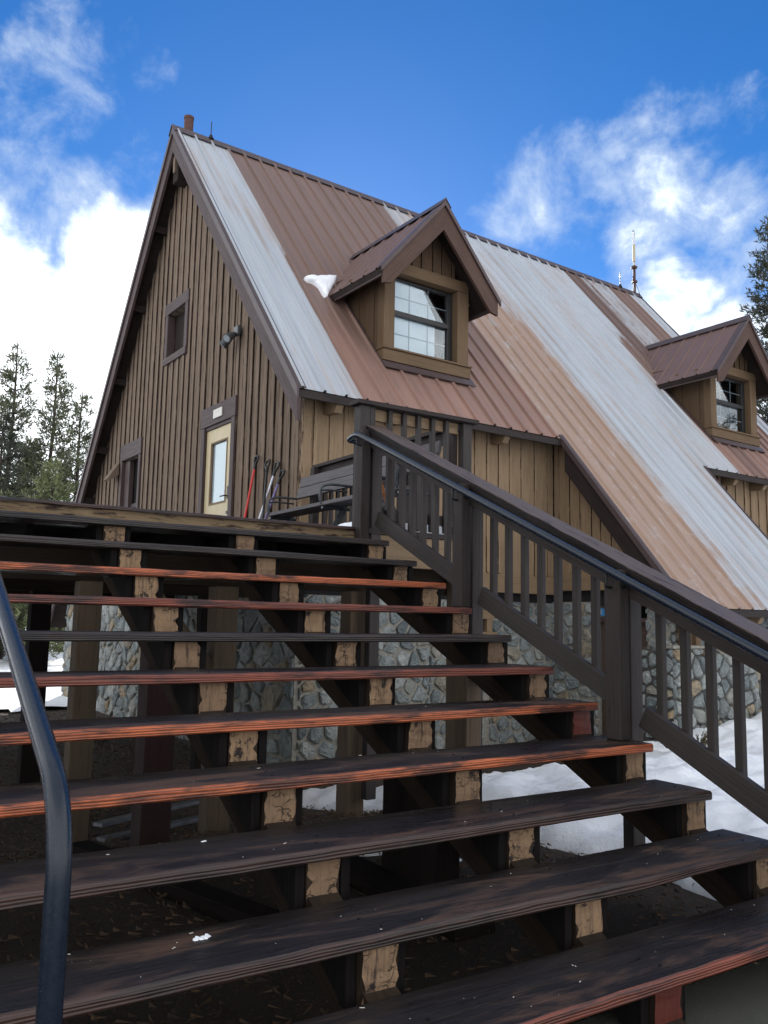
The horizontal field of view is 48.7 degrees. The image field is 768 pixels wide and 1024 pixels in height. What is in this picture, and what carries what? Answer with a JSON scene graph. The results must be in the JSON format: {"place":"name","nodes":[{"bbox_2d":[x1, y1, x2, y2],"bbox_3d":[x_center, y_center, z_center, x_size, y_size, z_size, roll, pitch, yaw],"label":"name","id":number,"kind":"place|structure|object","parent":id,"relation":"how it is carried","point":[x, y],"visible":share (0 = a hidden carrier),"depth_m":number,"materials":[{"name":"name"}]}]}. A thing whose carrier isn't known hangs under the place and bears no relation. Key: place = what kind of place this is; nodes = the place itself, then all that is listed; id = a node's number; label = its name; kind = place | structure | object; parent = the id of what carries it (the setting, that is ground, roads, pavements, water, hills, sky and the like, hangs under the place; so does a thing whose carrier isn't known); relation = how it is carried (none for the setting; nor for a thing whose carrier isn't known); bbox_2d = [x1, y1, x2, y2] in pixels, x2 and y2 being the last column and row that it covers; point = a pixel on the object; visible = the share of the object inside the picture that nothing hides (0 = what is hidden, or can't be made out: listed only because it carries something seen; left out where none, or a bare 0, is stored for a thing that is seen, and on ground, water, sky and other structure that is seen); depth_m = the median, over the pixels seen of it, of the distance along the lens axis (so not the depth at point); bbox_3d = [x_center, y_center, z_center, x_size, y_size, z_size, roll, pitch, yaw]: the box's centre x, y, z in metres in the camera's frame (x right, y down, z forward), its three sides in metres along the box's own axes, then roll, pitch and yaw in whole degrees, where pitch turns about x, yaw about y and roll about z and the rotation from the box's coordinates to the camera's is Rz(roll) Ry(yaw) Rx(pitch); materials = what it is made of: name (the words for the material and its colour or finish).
{"place":"outdoors","nodes":[
{"label":"outdoors","id":0,"kind":"place"},
{"bbox_2d":[0,629,63,689],"bbox_3d":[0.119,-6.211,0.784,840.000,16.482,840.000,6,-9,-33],"label":"snow field","id":1,"kind":"structure","parent":0,"point":[54,663],"depth_m":28.85,"materials":[{"name":"white snow"}]},
{"bbox_2d":[0,477,17,613],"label":"pine tree","id":2,"kind":"object","parent":1,"relation":"on","point":[5,493],"visible":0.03,"depth_m":31.46,"materials":[{"name":"green plant"}]},
{"bbox_2d":[0,488,27,658],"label":"pine tree","id":3,"kind":"object","parent":1,"relation":"on","point":[2,652],"visible":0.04,"depth_m":29.99,"materials":[{"name":"green plant"}]},
{"bbox_2d":[0,411,36,607],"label":"pine tree","id":4,"kind":"object","parent":1,"relation":"on","point":[9,443],"visible":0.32,"depth_m":37.26,"materials":[{"name":"green plant"}]},
{"bbox_2d":[12,447,45,627],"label":"pine tree","id":5,"kind":"object","parent":1,"relation":"on","point":[30,481],"visible":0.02,"depth_m":47.31,"materials":[{"name":"green plant"}]},
{"bbox_2d":[0,457,75,657],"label":"pine tree","id":6,"kind":"object","parent":1,"relation":"on","point":[50,480],"visible":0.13,"depth_m":29.43,"materials":[{"name":"green plant"}]},
{"bbox_2d":[0,342,77,497],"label":"pine tree","id":7,"kind":"object","parent":1,"relation":"on","point":[13,404],"visible":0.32,"depth_m":42.38,"materials":[{"name":"green plant"}]},
{"bbox_2d":[7,348,86,501],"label":"pine tree","id":8,"kind":"object","parent":1,"relation":"on","point":[53,422],"visible":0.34,"depth_m":42.15,"materials":[{"name":"green plant"}]},
{"bbox_2d":[43,391,97,501],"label":"pine tree","id":9,"kind":"object","parent":1,"relation":"on","point":[85,438],"visible":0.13,"depth_m":44.89,"materials":[{"name":"green plant"}]},
{"bbox_2d":[302,711,767,900],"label":"snow bank","id":10,"kind":"structure","parent":1,"relation":"on","point":[725,810],"depth_m":6.57,"materials":[{"name":"white snow"}]},
{"bbox_2d":[694,727,706,745],"bbox_3d":[3.535,2.555,9.554,0.365,0.264,0.306,-1,-8,17],"label":"shrub","id":11,"kind":"object","parent":10,"relation":"on","point":[704,737],"visible":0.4,"depth_m":9.54,"materials":[{"name":"green plant"}]},
{"bbox_2d":[740,215,767,422],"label":"pine tree","id":12,"kind":"object","parent":1,"relation":"on","point":[761,270],"visible":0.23,"depth_m":32.02,"materials":[{"name":"green plant"}]},
{"bbox_2d":[0,687,67,711],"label":"snow ground","id":13,"kind":"structure","parent":0,"point":[9,699],"depth_m":17.36,"materials":[{"name":"white snow"}]},
{"bbox_2d":[0,706,767,1023],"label":"ground","id":14,"kind":"structure","parent":0,"point":[244,1000],"depth_m":3.84,"materials":[{"name":"soil"}]},
{"bbox_2d":[93,798,198,826],"bbox_3d":[-1.907,2.522,7.177,0.100,0.070,1.390,-3,-8,26],"label":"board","id":15,"kind":"object","parent":14,"relation":"on","point":[127,817],"visible":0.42,"depth_m":6.80,"materials":[{"name":"grey wood"}]},
{"bbox_2d":[97,815,198,841],"bbox_3d":[-1.793,2.514,6.771,0.100,0.070,1.164,-3,-8,31],"label":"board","id":16,"kind":"object","parent":14,"relation":"on","point":[174,823],"visible":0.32,"depth_m":6.55,"materials":[{"name":"grey wood"}]},
{"bbox_2d":[72,840,279,922],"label":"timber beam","id":17,"kind":"structure","parent":14,"relation":"on","point":[220,905],"depth_m":4.03,"materials":[{"name":"brown wood"}]},
{"bbox_2d":[0,496,465,841],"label":"deck","id":18,"kind":"structure","parent":14,"relation":"on","point":[78,759],"depth_m":6.57,"materials":[{"name":"black wood"}]},
{"bbox_2d":[244,455,258,517],"bbox_3d":[-1.823,-0.078,11.130,0.277,1.377,0.371,6,-9,-33],"label":"snow shovel","id":19,"kind":"object","parent":18,"relation":"on","point":[251,483],"visible":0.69,"depth_m":11.18,"materials":[{"name":"red plastic"}]},
{"bbox_2d":[262,459,270,518],"bbox_3d":[-1.540,-0.072,10.511,0.196,1.338,0.884,2,-7,-5],"label":"snow shovel","id":20,"kind":"object","parent":18,"relation":"on","point":[268,461],"visible":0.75,"depth_m":10.75,"materials":[{"name":"black plastic"}]},
{"bbox_2d":[258,461,279,518],"bbox_3d":[-1.611,-0.031,10.697,0.593,1.244,0.226,-2,-8,22],"label":"snow shovel","id":21,"kind":"object","parent":18,"relation":"on","point":[272,479],"visible":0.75,"depth_m":10.72,"materials":[{"name":"silver metal"}]},
{"bbox_2d":[264,469,284,518],"bbox_3d":[-1.522,0.009,10.545,0.554,1.115,0.260,-1,-7,16],"label":"snow shovel","id":22,"kind":"object","parent":18,"relation":"on","point":[277,484],"visible":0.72,"depth_m":10.59,"materials":[{"name":"purple plastic"}]},
{"bbox_2d":[267,456,398,525],"bbox_3d":[-0.613,-0.068,9.182,0.473,0.906,2.130,6,-9,-33],"label":"bench","id":23,"kind":"object","parent":18,"relation":"on","point":[334,480],"visible":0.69,"depth_m":9.38,"materials":[{"name":"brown wood"}]},
{"bbox_2d":[338,522,351,525],"bbox_3d":[-0.256,0.180,8.172,0.567,0.203,0.735,6,-9,-33],"label":"snow patch","id":24,"kind":"object","parent":18,"relation":"on","point":[347,524],"visible":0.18,"depth_m":8.02,"materials":[{"name":"white snow"}]},
{"bbox_2d":[353,407,397,522],"bbox_3d":[-0.072,-0.335,7.645,0.335,1.204,0.756,-3,-8,32],"label":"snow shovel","id":25,"kind":"object","parent":18,"relation":"on","point":[383,504],"visible":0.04,"depth_m":7.71,"materials":[{"name":"plastic"}]},
{"bbox_2d":[309,431,442,524],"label":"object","id":26,"kind":"object","parent":18,"relation":"on","point":[340,462],"visible":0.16,"depth_m":9.69,"materials":[{"name":"brown wood"}]},
{"bbox_2d":[382,441,442,530],"bbox_3d":[0.183,-0.206,7.972,0.473,0.906,0.580,6,-9,-33],"label":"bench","id":27,"kind":"object","parent":18,"relation":"on","point":[438,445],"visible":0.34,"depth_m":7.88,"materials":[{"name":"wood"}]},
{"bbox_2d":[349,398,478,538],"bbox_3d":[0.269,-0.200,7.471,1.300,1.398,0.185,6,-9,-33],"label":"deck railing","id":28,"kind":"object","parent":18,"relation":"on","point":[371,413],"visible":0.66,"depth_m":7.52,"materials":[{"name":"brown wood"}]},
{"bbox_2d":[405,523,443,534],"bbox_3d":[0.310,0.160,8.003,0.641,0.223,0.411,-5,-10,41],"label":"snow patch","id":29,"kind":"object","parent":18,"relation":"on","point":[440,528],"visible":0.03,"depth_m":7.86,"materials":[{"name":"white snow"}]},
{"bbox_2d":[360,852,381,856],"bbox_3d":[-0.068,2.025,5.197,0.611,0.120,0.279,6,-9,-33],"label":"snow patch","id":30,"kind":"object","parent":14,"relation":"on","point":[373,854],"depth_m":5.05,"materials":[{"name":"white snow"}]},
{"bbox_2d":[0,510,767,1023],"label":"staircase","id":31,"kind":"structure","parent":14,"relation":"on","point":[430,824],"depth_m":3.54,"materials":[{"name":"brown wood"}]},
{"bbox_2d":[0,573,72,1023],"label":"pipe handrail","id":32,"kind":"object","parent":31,"relation":"on","point":[56,906],"visible":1,"depth_m":1.36,"materials":[{"name":"black metal"}]},
{"bbox_2d":[193,934,210,940],"bbox_3d":[-0.563,1.313,2.625,0.063,0.009,0.031,6,-9,-33],"label":"snow patch","id":33,"kind":"object","parent":31,"relation":"on","point":[203,937],"visible":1,"depth_m":2.62,"materials":[{"name":"white snow"}]},
{"bbox_2d":[68,701,724,1007],"bbox_3d":[0.064,1.239,3.373,3.418,0.722,1.726,6,-9,-33],"label":"grit","id":34,"kind":"object","parent":31,"relation":"on","point":[380,929],"visible":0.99,"depth_m":2.86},
{"bbox_2d":[347,425,767,847],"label":"stair railing","id":35,"kind":"object","parent":31,"relation":"attached to","point":[632,585],"visible":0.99,"depth_m":5.05,"materials":[{"name":"brown wood"}]},
{"bbox_2d":[50,114,767,762],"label":"lodge","id":36,"kind":"structure","parent":14,"relation":"on","point":[630,424],"depth_m":12.77,"materials":[{"name":"paint"}]},
{"bbox_2d":[118,437,142,507],"bbox_3d":[-4.620,-0.317,15.610,0.188,1.960,1.140,6,-9,-35],"label":"window","id":37,"kind":"structure","parent":36,"relation":"in","point":[132,449],"depth_m":15.79,"materials":[{"name":"brown wood"}]},
{"bbox_2d":[163,288,190,366],"bbox_3d":[-3.441,-3.082,14.332,0.184,1.090,1.040,6,-9,-35],"label":"window","id":38,"kind":"structure","parent":36,"relation":"in","point":[180,333],"depth_m":14.47,"materials":[{"name":"brown wood"}]},
{"bbox_2d":[208,122,213,139],"bbox_3d":[-3.026,-6.683,14.872,0.109,0.320,0.109,6,-9,-35],"label":"lightning rod","id":39,"kind":"object","parent":36,"relation":"on","point":[210,136],"visible":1,"depth_m":14.84,"materials":[{"name":"black metal"}]},
{"bbox_2d":[204,423,230,515],"bbox_3d":[-2.448,-0.259,12.391,0.115,2.007,0.920,6,-9,-35],"label":"door","id":40,"kind":"structure","parent":36,"relation":"in","point":[218,440],"depth_m":12.51,"materials":[{"name":"beige paint"}]},
{"bbox_2d":[219,325,240,348],"bbox_3d":[-2.211,-2.505,12.111,0.260,0.323,0.354,6,-9,-35],"label":"floodlight","id":41,"kind":"object","parent":36,"relation":"attached to","point":[226,341],"visible":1,"depth_m":12.07,"materials":[{"name":"grey paint"}]},
{"bbox_2d":[304,274,335,297],"bbox_3d":[-0.950,-3.304,12.591,0.408,0.627,0.690,0,-7,10],"label":"snow patch","id":42,"kind":"object","parent":36,"relation":"on","point":[323,284],"visible":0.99,"depth_m":12.35,"materials":[{"name":"white snow"}]},
{"bbox_2d":[375,265,475,386],"bbox_3d":[0.526,-2.651,12.214,1.620,1.593,0.585,6,-9,-35],"label":"window","id":43,"kind":"structure","parent":36,"relation":"in","point":[412,325],"depth_m":12.18,"materials":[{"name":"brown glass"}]},
{"bbox_2d":[483,610,496,634],"bbox_3d":[1.056,1.556,11.633,1.180,0.445,0.160,6,-9,-35],"label":"window","id":44,"kind":"structure","parent":36,"relation":"in","point":[487,617],"depth_m":11.87,"materials":[{"name":"beige wood"}]},
{"bbox_2d":[601,618,647,740],"bbox_3d":[3.294,2.491,11.570,0.150,2.080,0.850,6,-9,-35],"label":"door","id":45,"kind":"structure","parent":36,"relation":"in","point":[643,620],"depth_m":11.83,"materials":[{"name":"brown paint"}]},
{"bbox_2d":[631,230,640,297],"bbox_3d":[6.325,-6.173,21.435,0.291,1.988,0.186,6,-9,-35],"label":"antenna mast","id":46,"kind":"object","parent":36,"relation":"attached to","point":[634,268],"visible":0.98,"depth_m":21.42,"materials":[{"name":"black metal"}]},
{"bbox_2d":[677,628,700,644],"bbox_3d":[4.074,1.542,11.345,0.380,0.465,0.090,6,-9,-35],"label":"window","id":47,"kind":"structure","parent":36,"relation":"in","point":[695,640],"depth_m":11.36,"materials":[{"name":"brown wood"}]},
{"bbox_2d":[703,367,764,452],"bbox_3d":[6.653,-1.994,16.490,1.620,1.593,0.585,6,-9,-35],"label":"window","id":48,"kind":"structure","parent":36,"relation":"in","point":[725,402],"depth_m":16.64,"materials":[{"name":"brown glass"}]},
{"bbox_2d":[573,958,767,1023],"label":"concrete pad","id":49,"kind":"object","parent":14,"relation":"on","point":[737,996],"visible":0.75,"depth_m":3.14,"materials":[{"name":"grey concrete"}]},
{"bbox_2d":[0,0,767,501],"label":"sky","id":50,"kind":"structure","parent":0,"point":[556,131],"materials":[{"name":"blue"}]}
]}

